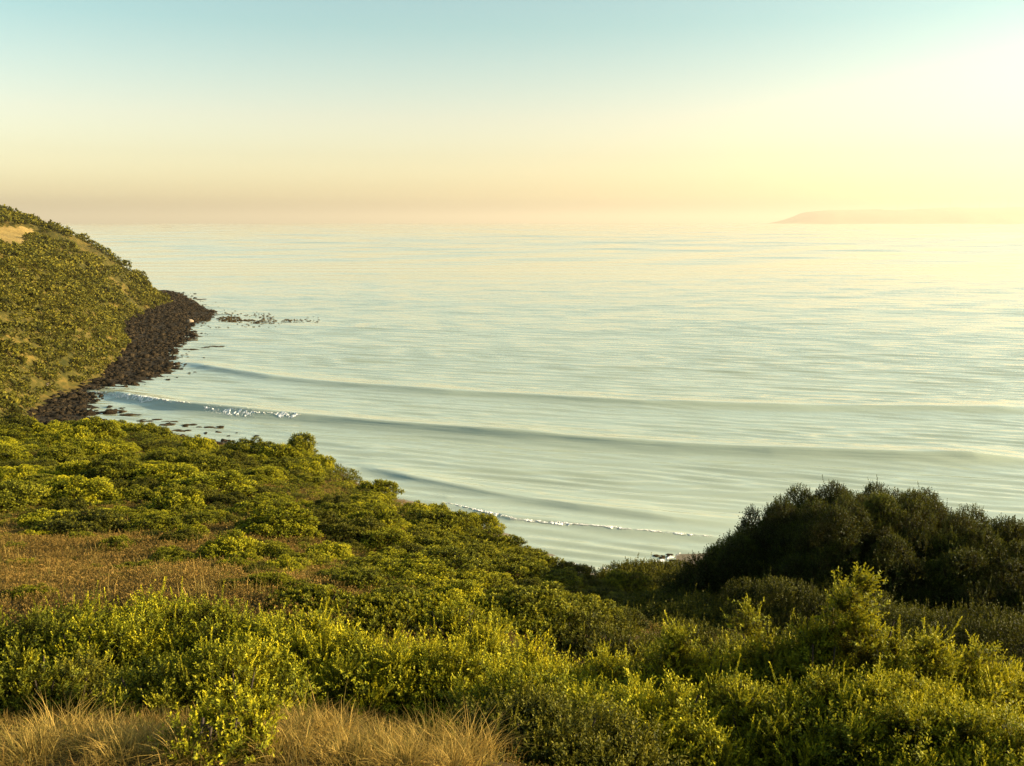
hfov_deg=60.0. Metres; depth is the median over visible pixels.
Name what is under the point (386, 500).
shrub
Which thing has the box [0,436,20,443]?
shrub
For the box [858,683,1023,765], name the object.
shrub
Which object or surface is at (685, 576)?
bush
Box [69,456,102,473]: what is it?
shrub
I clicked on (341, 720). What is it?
grass tussock
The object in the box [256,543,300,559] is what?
shrub
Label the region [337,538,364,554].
shrub
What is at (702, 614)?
bush
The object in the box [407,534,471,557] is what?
shrub
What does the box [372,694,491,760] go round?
grass tussock
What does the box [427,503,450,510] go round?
shrub
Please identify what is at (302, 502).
shrub
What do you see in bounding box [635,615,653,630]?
shrub
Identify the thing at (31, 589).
shrub
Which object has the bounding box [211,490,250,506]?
shrub
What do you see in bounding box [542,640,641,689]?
shrub
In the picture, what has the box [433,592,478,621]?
shrub
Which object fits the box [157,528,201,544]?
shrub
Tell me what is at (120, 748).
grass tussock
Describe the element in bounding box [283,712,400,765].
grass tussock
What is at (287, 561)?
shrub
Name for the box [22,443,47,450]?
shrub
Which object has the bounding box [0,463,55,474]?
shrub
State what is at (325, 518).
shrub
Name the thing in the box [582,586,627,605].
shrub
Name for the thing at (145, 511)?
shrub
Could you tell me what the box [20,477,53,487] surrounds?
shrub
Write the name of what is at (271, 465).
shrub
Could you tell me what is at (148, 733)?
grass tussock
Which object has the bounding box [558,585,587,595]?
shrub
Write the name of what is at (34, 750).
grass tussock
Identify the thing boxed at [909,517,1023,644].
bush
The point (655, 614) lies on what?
shrub
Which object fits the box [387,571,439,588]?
shrub
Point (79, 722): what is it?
grass tussock
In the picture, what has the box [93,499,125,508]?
shrub
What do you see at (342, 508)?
shrub
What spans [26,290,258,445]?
boulders
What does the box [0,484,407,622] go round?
dry grass
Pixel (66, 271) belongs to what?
headland scrub
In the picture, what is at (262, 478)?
shrub
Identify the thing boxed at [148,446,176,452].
shrub
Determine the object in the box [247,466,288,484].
shrub
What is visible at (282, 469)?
shrub
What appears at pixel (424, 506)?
shrub
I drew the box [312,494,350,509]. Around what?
shrub
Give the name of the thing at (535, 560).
shrub
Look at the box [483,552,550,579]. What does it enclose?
shrub
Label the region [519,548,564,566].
shrub
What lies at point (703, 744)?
shrub
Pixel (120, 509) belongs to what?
shrub
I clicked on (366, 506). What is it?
shrub
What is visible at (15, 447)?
shrub
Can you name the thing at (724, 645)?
shrub
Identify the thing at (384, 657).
shrub
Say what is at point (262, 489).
shrub
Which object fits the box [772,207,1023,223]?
distant hills
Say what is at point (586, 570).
shrub
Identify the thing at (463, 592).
shrub
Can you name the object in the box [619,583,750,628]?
bush
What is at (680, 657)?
shrub
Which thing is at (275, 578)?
shrub
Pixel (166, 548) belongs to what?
shrub
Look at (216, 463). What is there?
shrub
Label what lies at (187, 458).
shrub
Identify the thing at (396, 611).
shrub
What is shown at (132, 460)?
shrub
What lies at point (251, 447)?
shrub
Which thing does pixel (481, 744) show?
grass tussock
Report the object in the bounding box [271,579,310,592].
shrub
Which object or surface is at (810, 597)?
bush
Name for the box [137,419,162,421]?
rock
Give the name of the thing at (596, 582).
shrub
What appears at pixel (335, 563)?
shrub
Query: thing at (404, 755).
grass tussock
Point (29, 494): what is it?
shrub
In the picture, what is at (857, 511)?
bush
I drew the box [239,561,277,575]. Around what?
shrub
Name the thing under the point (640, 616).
shrub
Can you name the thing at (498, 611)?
shrub
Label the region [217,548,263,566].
shrub
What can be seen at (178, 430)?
rock
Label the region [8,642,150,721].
shrub
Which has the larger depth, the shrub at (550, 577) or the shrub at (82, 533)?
the shrub at (550, 577)
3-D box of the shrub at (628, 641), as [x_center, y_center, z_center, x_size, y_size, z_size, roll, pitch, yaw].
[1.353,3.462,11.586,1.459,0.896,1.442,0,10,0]
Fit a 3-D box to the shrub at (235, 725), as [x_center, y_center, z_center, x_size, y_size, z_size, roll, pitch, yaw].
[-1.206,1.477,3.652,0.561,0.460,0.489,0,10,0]
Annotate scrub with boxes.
[0,204,172,416]
[0,429,605,718]
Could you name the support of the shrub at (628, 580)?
on the hillside
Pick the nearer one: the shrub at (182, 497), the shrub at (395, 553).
the shrub at (395, 553)
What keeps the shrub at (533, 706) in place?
on the hillside
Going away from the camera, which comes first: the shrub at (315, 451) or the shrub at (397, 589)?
the shrub at (397, 589)
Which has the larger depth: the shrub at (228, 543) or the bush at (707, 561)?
the bush at (707, 561)
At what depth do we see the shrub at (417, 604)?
11.94 m
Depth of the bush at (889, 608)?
14.42 m
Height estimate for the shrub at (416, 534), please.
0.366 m
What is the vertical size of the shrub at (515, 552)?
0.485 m
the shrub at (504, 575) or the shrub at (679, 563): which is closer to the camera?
the shrub at (504, 575)
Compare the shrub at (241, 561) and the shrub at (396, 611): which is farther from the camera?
the shrub at (241, 561)
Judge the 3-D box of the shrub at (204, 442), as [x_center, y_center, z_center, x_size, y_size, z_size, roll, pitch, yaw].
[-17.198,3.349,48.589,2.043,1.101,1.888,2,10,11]
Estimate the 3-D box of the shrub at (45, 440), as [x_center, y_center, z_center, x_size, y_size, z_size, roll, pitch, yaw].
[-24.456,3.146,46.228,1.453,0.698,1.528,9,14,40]
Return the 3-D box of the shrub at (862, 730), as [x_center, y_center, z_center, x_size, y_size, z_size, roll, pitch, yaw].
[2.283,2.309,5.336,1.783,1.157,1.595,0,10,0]
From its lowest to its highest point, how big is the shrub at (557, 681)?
1.098 m
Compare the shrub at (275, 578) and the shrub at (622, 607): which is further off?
the shrub at (622, 607)
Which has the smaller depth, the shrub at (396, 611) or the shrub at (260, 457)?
the shrub at (396, 611)
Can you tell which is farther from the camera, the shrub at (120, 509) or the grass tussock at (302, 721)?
the shrub at (120, 509)
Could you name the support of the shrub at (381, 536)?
on the hillside
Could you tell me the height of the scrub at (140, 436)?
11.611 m
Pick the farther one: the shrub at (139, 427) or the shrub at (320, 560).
the shrub at (139, 427)
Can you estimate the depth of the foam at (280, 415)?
195.35 m
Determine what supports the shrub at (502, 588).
on the hillside
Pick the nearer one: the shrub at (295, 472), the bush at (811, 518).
the bush at (811, 518)
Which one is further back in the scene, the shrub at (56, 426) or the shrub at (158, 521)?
the shrub at (56, 426)
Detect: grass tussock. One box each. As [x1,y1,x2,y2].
[0,676,130,761]
[0,709,71,765]
[0,712,88,765]
[45,698,146,763]
[70,705,177,765]
[97,709,191,761]
[131,710,231,765]
[205,702,313,765]
[240,713,342,765]
[262,673,364,756]
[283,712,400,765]
[284,679,391,750]
[342,713,428,764]
[346,717,458,765]
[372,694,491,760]
[405,720,511,765]
[417,696,539,765]
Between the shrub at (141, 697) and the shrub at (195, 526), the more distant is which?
the shrub at (195, 526)
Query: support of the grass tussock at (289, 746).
on the hillside
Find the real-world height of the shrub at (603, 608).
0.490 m
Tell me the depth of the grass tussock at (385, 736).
3.85 m
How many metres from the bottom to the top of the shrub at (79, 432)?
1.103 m
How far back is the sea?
269.23 m
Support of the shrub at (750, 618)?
on the hillside
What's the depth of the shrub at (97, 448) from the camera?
42.47 m
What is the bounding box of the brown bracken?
[0,433,1022,765]
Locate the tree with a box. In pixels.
[287,431,317,452]
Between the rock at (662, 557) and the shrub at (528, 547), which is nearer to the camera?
the shrub at (528, 547)
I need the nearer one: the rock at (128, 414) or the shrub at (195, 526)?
the shrub at (195, 526)
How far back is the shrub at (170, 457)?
38.98 m
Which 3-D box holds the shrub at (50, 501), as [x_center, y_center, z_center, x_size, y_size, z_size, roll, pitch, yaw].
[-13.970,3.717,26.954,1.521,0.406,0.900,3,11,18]
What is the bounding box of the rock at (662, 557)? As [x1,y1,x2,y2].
[653,553,672,558]
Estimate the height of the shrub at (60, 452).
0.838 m
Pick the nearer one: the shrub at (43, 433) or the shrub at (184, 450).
the shrub at (184, 450)
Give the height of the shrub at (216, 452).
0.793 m
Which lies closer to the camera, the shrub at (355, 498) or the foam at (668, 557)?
the shrub at (355, 498)
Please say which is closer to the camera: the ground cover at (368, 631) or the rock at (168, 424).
the ground cover at (368, 631)
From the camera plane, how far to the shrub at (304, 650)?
8.27 m
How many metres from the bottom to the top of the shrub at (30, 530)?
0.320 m
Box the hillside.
[0,438,1023,765]
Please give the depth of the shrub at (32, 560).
16.50 m
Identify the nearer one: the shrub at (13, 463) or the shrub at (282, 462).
the shrub at (13, 463)
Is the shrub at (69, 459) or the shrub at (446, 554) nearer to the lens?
the shrub at (446, 554)
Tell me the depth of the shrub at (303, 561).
16.32 m
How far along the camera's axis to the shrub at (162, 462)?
35.11 m
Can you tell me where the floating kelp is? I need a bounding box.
[196,312,318,327]
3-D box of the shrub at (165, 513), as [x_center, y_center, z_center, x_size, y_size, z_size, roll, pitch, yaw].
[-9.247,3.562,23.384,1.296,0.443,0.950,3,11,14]
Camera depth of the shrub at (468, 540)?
23.43 m
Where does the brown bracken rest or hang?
on the hillside
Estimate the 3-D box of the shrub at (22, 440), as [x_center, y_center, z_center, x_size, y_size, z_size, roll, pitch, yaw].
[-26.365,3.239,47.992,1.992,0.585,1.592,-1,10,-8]
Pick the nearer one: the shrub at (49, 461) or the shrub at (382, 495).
the shrub at (382, 495)
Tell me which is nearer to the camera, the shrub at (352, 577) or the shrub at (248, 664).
the shrub at (248, 664)
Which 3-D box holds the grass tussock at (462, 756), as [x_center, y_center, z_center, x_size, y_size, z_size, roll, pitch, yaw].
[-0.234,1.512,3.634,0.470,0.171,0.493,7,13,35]
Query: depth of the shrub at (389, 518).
22.84 m
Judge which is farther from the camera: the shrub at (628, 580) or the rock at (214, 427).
the rock at (214, 427)
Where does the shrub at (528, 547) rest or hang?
on the hillside
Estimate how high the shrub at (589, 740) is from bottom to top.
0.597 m
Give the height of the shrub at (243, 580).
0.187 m
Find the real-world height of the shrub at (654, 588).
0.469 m
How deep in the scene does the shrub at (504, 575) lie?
19.46 m
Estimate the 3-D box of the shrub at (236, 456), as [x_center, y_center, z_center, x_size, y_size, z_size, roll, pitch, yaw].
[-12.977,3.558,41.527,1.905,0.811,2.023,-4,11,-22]
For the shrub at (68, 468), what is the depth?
32.15 m
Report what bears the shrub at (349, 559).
on the hillside
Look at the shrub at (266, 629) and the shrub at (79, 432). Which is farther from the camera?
the shrub at (79, 432)
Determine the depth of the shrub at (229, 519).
23.03 m
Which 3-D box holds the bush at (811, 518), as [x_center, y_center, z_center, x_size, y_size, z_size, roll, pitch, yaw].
[7.784,4.011,20.840,6.400,3.734,5.300,0,10,0]
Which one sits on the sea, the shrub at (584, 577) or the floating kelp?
the floating kelp
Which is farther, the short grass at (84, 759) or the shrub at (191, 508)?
the shrub at (191, 508)
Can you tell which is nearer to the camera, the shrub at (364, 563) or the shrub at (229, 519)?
the shrub at (364, 563)
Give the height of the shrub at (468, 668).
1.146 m
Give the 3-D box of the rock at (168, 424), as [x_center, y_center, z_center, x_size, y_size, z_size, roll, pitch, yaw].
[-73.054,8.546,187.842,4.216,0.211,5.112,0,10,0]
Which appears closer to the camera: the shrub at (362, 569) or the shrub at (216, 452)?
the shrub at (362, 569)
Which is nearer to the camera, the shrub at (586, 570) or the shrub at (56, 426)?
the shrub at (586, 570)
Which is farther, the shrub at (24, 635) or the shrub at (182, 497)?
the shrub at (182, 497)
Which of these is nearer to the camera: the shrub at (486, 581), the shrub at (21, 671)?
the shrub at (21, 671)
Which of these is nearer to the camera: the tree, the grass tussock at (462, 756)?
the grass tussock at (462, 756)
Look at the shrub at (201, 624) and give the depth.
9.35 m
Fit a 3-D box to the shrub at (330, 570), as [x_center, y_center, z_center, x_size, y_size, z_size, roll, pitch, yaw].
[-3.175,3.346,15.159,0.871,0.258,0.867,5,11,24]
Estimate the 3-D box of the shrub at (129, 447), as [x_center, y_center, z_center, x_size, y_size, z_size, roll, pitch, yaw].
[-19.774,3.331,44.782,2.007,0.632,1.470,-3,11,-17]
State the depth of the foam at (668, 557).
111.91 m
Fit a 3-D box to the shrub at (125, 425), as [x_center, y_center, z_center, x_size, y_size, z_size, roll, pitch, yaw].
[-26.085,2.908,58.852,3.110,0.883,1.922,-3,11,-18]
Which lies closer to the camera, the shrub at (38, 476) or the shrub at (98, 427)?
the shrub at (38, 476)
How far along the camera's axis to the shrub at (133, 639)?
8.83 m
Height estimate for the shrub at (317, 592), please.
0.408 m
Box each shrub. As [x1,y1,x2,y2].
[0,412,36,433]
[0,423,32,439]
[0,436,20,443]
[0,443,26,452]
[0,450,32,461]
[0,460,23,467]
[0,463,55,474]
[0,464,37,481]
[0,479,54,512]
[0,580,131,700]
[0,582,58,599]
[0,637,95,726]
[5,558,37,567]
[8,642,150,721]
[11,508,71,531]
[13,438,33,442]
[13,526,53,536]
[14,506,54,517]
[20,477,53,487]
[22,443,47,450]
[23,473,61,480]
[24,415,39,423]
[24,458,57,469]
[25,458,61,465]
[26,507,127,536]
[27,435,58,446]
[29,431,57,437]
[30,419,69,433]
[34,594,192,701]
[36,444,84,462]
[36,498,69,509]
[39,474,124,504]
[48,497,91,510]
[50,437,83,447]
[51,425,94,441]
[54,460,93,478]
[61,419,80,425]
[61,455,90,462]
[65,438,122,458]
[65,456,92,462]
[65,531,95,543]
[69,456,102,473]
[70,416,125,440]
[77,635,237,723]
[79,457,141,480]
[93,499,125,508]
[95,506,130,516]
[95,534,135,552]
[98,576,207,661]
[99,451,144,461]
[101,439,136,445]
[101,484,155,504]
[104,478,143,491]
[107,559,159,572]
[114,443,141,451]
[115,419,136,429]
[115,459,144,464]
[118,506,157,521]
[120,512,183,534]
[124,422,161,435]
[126,463,202,484]
[128,476,163,489]
[135,529,170,539]
[136,439,179,452]
[136,460,167,465]
[143,426,174,437]
[143,483,186,499]
[143,624,323,720]
[144,510,184,518]
[144,580,288,687]
[145,450,191,462]
[145,485,206,511]
[147,546,194,565]
[147,679,288,765]
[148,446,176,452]
[154,469,259,495]
[154,545,193,558]
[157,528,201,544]
[158,446,193,453]
[161,503,200,514]
[175,521,209,538]
[177,483,219,504]
[178,511,225,528]
[179,453,212,464]
[181,434,218,450]
[191,597,346,712]
[192,455,240,472]
[194,506,230,517]
[194,529,267,562]
[203,501,230,509]
[210,448,233,454]
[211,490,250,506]
[213,557,255,570]
[215,576,255,588]
[217,450,255,461]
[217,513,243,528]
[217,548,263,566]
[221,436,275,454]
[223,495,276,516]
[227,484,275,497]
[233,460,260,468]
[234,517,258,529]
[237,501,324,541]
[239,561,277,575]
[243,465,288,476]
[244,473,273,485]
[245,571,295,591]
[246,453,269,462]
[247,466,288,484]
[248,501,284,516]
[249,491,296,503]
[252,602,384,712]
[255,463,273,468]
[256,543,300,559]
[258,442,314,459]
[258,456,298,470]
[260,540,286,550]
[261,554,301,574]
[262,584,357,616]
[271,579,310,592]
[276,550,331,569]
[278,557,310,570]
[280,441,318,457]
[283,469,312,477]
[283,508,342,530]
[285,456,314,469]
[285,458,324,477]
[285,473,326,488]
[286,622,454,729]
[294,499,314,506]
[301,590,416,638]
[303,584,335,590]
[304,540,355,562]
[309,567,343,578]
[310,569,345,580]
[312,454,335,473]
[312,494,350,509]
[312,502,361,519]
[319,516,384,542]
[325,566,393,593]
[327,562,348,567]
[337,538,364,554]
[338,556,374,565]
[338,565,357,570]
[342,504,402,536]
[348,494,383,503]
[348,554,395,568]
[350,567,382,581]
[352,498,397,512]
[356,478,403,496]
[359,489,393,502]
[359,622,518,729]
[360,492,391,504]
[360,527,421,553]
[366,546,411,559]
[371,585,422,599]
[376,552,456,584]
[376,590,468,635]
[383,519,408,530]
[384,540,423,555]
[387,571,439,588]
[387,583,400,592]
[394,558,431,567]
[399,500,435,514]
[401,507,478,540]
[402,519,415,529]
[406,523,451,538]
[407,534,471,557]
[408,599,517,646]
[409,567,455,579]
[410,531,431,537]
[413,581,441,593]
[414,545,493,578]
[423,578,490,605]
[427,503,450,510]
[427,654,621,744]
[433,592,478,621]
[437,610,525,708]
[440,579,478,591]
[440,670,576,765]
[441,533,476,545]
[452,563,500,589]
[454,527,494,536]
[459,592,542,640]
[466,528,527,550]
[468,512,506,535]
[468,541,504,558]
[475,684,692,765]
[477,607,517,631]
[478,580,586,643]
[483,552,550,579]
[485,590,593,650]
[486,571,513,580]
[486,580,522,595]
[491,621,583,686]
[499,577,545,590]
[501,546,534,562]
[516,577,545,584]
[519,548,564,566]
[522,545,548,556]
[529,558,544,572]
[530,595,643,660]
[537,574,569,588]
[540,567,587,589]
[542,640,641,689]
[548,561,596,580]
[558,572,586,587]
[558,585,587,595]
[561,616,662,675]
[564,666,764,765]
[569,592,623,625]
[581,578,614,588]
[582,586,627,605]
[590,635,697,693]
[591,595,627,606]
[599,568,653,593]
[600,606,650,636]
[606,605,637,611]
[616,610,745,704]
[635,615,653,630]
[636,618,748,655]
[644,607,679,626]
[646,595,697,610]
[647,583,670,592]
[651,559,696,573]
[668,653,860,765]
[673,589,721,602]
[678,606,720,628]
[690,620,774,677]
[717,593,784,683]
[722,598,851,696]
[748,653,1001,765]
[765,561,908,695]
[828,614,1020,713]
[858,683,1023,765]
[919,629,1023,716]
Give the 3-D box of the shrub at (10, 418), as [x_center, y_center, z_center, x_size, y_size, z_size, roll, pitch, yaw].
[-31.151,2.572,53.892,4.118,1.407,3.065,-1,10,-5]
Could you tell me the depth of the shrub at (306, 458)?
41.08 m
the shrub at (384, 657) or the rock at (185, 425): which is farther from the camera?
the rock at (185, 425)
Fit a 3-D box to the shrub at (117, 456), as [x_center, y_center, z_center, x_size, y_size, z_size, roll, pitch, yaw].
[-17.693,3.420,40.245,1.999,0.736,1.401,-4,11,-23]
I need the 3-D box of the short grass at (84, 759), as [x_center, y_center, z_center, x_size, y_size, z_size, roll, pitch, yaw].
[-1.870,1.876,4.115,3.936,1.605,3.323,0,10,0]
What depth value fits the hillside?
11.29 m
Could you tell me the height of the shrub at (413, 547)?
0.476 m
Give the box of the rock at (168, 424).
[159,421,177,425]
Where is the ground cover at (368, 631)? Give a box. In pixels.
[0,437,1023,765]
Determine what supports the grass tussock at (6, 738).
on the hillside
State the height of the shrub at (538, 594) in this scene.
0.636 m
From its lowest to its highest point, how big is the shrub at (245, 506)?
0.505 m
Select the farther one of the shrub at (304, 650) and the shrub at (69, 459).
the shrub at (69, 459)
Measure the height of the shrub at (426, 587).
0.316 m
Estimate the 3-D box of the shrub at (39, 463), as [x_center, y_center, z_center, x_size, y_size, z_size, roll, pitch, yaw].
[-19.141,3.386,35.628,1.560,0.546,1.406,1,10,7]
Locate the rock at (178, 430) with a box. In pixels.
[171,429,190,431]
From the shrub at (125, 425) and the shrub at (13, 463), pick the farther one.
the shrub at (125, 425)
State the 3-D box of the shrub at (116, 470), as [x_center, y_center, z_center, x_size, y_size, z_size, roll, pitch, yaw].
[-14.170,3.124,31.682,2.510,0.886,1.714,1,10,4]
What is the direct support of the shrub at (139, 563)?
on the hillside
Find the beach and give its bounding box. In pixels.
[37,290,701,574]
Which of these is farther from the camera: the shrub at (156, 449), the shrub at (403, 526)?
the shrub at (156, 449)
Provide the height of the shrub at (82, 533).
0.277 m
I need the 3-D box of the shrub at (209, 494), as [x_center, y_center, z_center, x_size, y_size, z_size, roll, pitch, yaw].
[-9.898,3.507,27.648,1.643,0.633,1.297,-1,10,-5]
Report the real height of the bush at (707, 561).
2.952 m
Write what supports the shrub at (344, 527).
on the hillside
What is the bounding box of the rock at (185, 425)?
[182,424,200,427]
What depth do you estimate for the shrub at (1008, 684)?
6.45 m
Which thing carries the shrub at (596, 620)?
on the hillside
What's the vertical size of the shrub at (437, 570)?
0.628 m
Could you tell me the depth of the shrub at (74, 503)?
25.80 m
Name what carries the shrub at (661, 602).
on the hillside
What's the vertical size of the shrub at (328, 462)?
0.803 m
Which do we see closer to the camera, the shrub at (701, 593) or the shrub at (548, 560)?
the shrub at (701, 593)
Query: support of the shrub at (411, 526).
on the hillside
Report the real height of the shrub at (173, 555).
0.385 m
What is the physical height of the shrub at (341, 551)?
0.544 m
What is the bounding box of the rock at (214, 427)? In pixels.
[205,426,223,428]
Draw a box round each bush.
[593,553,682,591]
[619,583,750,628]
[633,583,815,637]
[655,539,744,600]
[692,523,824,630]
[711,565,954,644]
[712,474,989,627]
[734,493,864,589]
[755,478,996,607]
[767,487,1023,643]
[832,507,1023,633]
[834,594,1023,668]
[883,596,1023,671]
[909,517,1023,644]
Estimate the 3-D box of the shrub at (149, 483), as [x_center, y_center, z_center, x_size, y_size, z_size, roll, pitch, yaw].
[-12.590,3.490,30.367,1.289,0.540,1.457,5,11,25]
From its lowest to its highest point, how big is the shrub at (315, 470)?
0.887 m
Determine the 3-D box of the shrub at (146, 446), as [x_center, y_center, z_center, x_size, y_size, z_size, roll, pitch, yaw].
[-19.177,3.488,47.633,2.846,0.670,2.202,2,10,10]
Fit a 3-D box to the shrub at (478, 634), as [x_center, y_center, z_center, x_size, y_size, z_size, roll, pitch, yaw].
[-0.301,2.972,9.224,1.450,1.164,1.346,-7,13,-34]
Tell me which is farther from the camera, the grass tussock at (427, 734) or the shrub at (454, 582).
the shrub at (454, 582)
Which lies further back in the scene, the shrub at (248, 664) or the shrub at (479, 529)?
the shrub at (479, 529)
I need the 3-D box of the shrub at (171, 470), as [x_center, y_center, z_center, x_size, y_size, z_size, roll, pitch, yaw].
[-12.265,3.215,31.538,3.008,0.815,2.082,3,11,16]
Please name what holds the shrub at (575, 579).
on the hillside
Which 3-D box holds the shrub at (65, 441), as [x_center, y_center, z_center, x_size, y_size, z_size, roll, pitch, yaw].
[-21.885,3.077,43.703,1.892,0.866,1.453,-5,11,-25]
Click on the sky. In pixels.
(111, 110)
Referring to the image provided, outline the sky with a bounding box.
[0,0,1023,221]
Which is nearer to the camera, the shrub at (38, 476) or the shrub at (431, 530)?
the shrub at (431, 530)
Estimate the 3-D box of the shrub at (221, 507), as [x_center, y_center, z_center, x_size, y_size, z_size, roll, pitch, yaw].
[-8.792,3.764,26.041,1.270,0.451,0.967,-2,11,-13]
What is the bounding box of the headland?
[0,220,162,418]
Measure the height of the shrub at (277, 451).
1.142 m
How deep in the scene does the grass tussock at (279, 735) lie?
3.63 m
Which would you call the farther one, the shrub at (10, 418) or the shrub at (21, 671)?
the shrub at (10, 418)
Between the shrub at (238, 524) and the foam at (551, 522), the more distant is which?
the foam at (551, 522)
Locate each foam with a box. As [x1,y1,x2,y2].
[95,391,298,417]
[174,365,677,568]
[444,502,707,535]
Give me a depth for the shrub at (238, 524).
21.88 m
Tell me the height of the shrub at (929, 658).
1.888 m
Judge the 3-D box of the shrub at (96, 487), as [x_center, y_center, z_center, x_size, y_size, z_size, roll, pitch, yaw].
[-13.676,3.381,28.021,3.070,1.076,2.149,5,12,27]
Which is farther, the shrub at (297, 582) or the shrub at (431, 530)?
the shrub at (431, 530)
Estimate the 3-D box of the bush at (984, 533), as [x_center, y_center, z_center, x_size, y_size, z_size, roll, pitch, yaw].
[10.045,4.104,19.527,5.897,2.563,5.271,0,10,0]
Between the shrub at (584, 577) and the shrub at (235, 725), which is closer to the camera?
the shrub at (235, 725)
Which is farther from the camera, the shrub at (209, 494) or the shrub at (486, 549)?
the shrub at (209, 494)
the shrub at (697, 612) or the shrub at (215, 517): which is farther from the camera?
the shrub at (215, 517)
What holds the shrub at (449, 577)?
on the hillside
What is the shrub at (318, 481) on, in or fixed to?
on the hillside
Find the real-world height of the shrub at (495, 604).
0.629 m
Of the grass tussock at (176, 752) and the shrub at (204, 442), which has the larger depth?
the shrub at (204, 442)
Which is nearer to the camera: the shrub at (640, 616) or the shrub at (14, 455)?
the shrub at (640, 616)
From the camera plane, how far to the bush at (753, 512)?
22.09 m
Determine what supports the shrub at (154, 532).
on the hillside
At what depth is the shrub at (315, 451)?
47.58 m
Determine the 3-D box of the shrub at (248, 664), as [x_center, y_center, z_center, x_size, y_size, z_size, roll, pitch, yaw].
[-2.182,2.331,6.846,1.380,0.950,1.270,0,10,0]
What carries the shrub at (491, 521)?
on the hillside
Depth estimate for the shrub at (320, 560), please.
16.96 m
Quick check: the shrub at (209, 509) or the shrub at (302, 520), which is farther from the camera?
the shrub at (209, 509)
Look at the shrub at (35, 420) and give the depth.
60.56 m
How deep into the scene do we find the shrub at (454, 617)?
11.26 m
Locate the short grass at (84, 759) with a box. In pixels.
[0,696,528,765]
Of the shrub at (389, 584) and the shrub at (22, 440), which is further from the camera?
the shrub at (22, 440)
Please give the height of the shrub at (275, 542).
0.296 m
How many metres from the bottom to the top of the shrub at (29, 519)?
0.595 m
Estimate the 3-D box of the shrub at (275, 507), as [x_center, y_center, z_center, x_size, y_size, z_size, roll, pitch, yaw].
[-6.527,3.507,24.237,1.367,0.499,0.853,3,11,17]
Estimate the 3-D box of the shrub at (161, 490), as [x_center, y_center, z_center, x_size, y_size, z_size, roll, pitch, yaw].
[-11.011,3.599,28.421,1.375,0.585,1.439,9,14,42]
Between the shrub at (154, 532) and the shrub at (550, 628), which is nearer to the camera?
the shrub at (550, 628)
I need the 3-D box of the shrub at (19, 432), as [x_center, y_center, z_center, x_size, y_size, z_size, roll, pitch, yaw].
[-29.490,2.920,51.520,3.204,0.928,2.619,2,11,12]
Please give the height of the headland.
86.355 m
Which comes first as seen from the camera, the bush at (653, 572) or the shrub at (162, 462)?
the bush at (653, 572)
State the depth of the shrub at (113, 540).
18.87 m
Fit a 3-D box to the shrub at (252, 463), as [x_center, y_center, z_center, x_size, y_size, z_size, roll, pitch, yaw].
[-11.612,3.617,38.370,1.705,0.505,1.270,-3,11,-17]
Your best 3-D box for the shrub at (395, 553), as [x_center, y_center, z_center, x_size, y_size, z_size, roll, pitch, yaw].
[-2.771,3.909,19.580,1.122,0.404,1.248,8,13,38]
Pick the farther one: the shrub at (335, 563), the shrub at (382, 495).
the shrub at (382, 495)
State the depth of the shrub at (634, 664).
7.58 m
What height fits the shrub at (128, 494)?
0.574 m
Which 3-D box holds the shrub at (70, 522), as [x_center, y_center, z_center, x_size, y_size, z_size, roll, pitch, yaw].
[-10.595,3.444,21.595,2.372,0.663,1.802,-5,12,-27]
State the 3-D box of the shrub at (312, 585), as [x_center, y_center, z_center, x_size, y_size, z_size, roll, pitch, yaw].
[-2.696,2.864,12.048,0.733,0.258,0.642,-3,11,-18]
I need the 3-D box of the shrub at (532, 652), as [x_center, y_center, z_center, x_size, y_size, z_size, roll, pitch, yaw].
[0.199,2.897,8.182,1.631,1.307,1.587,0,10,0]
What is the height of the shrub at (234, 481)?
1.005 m
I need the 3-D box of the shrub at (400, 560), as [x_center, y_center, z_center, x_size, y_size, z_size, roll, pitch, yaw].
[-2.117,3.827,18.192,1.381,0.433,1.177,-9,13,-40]
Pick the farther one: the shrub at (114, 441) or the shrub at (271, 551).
the shrub at (114, 441)
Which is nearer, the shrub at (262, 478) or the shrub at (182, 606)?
the shrub at (182, 606)
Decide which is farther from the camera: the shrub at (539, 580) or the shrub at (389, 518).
the shrub at (389, 518)
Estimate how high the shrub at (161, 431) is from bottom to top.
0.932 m
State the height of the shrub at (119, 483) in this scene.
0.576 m
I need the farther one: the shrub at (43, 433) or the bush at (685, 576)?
the shrub at (43, 433)
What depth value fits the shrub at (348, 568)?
16.29 m
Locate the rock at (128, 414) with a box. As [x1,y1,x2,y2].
[120,413,140,415]
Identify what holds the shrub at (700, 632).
on the hillside
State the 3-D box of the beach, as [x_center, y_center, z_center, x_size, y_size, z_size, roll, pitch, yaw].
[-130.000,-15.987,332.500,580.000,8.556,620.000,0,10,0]
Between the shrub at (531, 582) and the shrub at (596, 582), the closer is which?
the shrub at (531, 582)
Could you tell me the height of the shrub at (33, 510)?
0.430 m
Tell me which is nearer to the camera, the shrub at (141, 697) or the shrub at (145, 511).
the shrub at (141, 697)
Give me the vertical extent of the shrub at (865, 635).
2.221 m
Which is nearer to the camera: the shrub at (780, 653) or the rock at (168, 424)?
the shrub at (780, 653)
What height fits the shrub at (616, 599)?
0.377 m
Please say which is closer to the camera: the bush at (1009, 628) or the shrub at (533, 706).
the shrub at (533, 706)
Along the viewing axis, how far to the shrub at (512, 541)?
26.54 m
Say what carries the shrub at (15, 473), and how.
on the hillside
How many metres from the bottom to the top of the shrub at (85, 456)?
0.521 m
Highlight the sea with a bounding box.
[47,222,1023,572]
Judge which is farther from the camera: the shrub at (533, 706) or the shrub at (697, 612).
the shrub at (697, 612)
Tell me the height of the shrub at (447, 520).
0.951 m
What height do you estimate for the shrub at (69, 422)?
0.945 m
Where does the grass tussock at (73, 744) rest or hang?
on the hillside
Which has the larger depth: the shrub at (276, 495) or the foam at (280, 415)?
the foam at (280, 415)

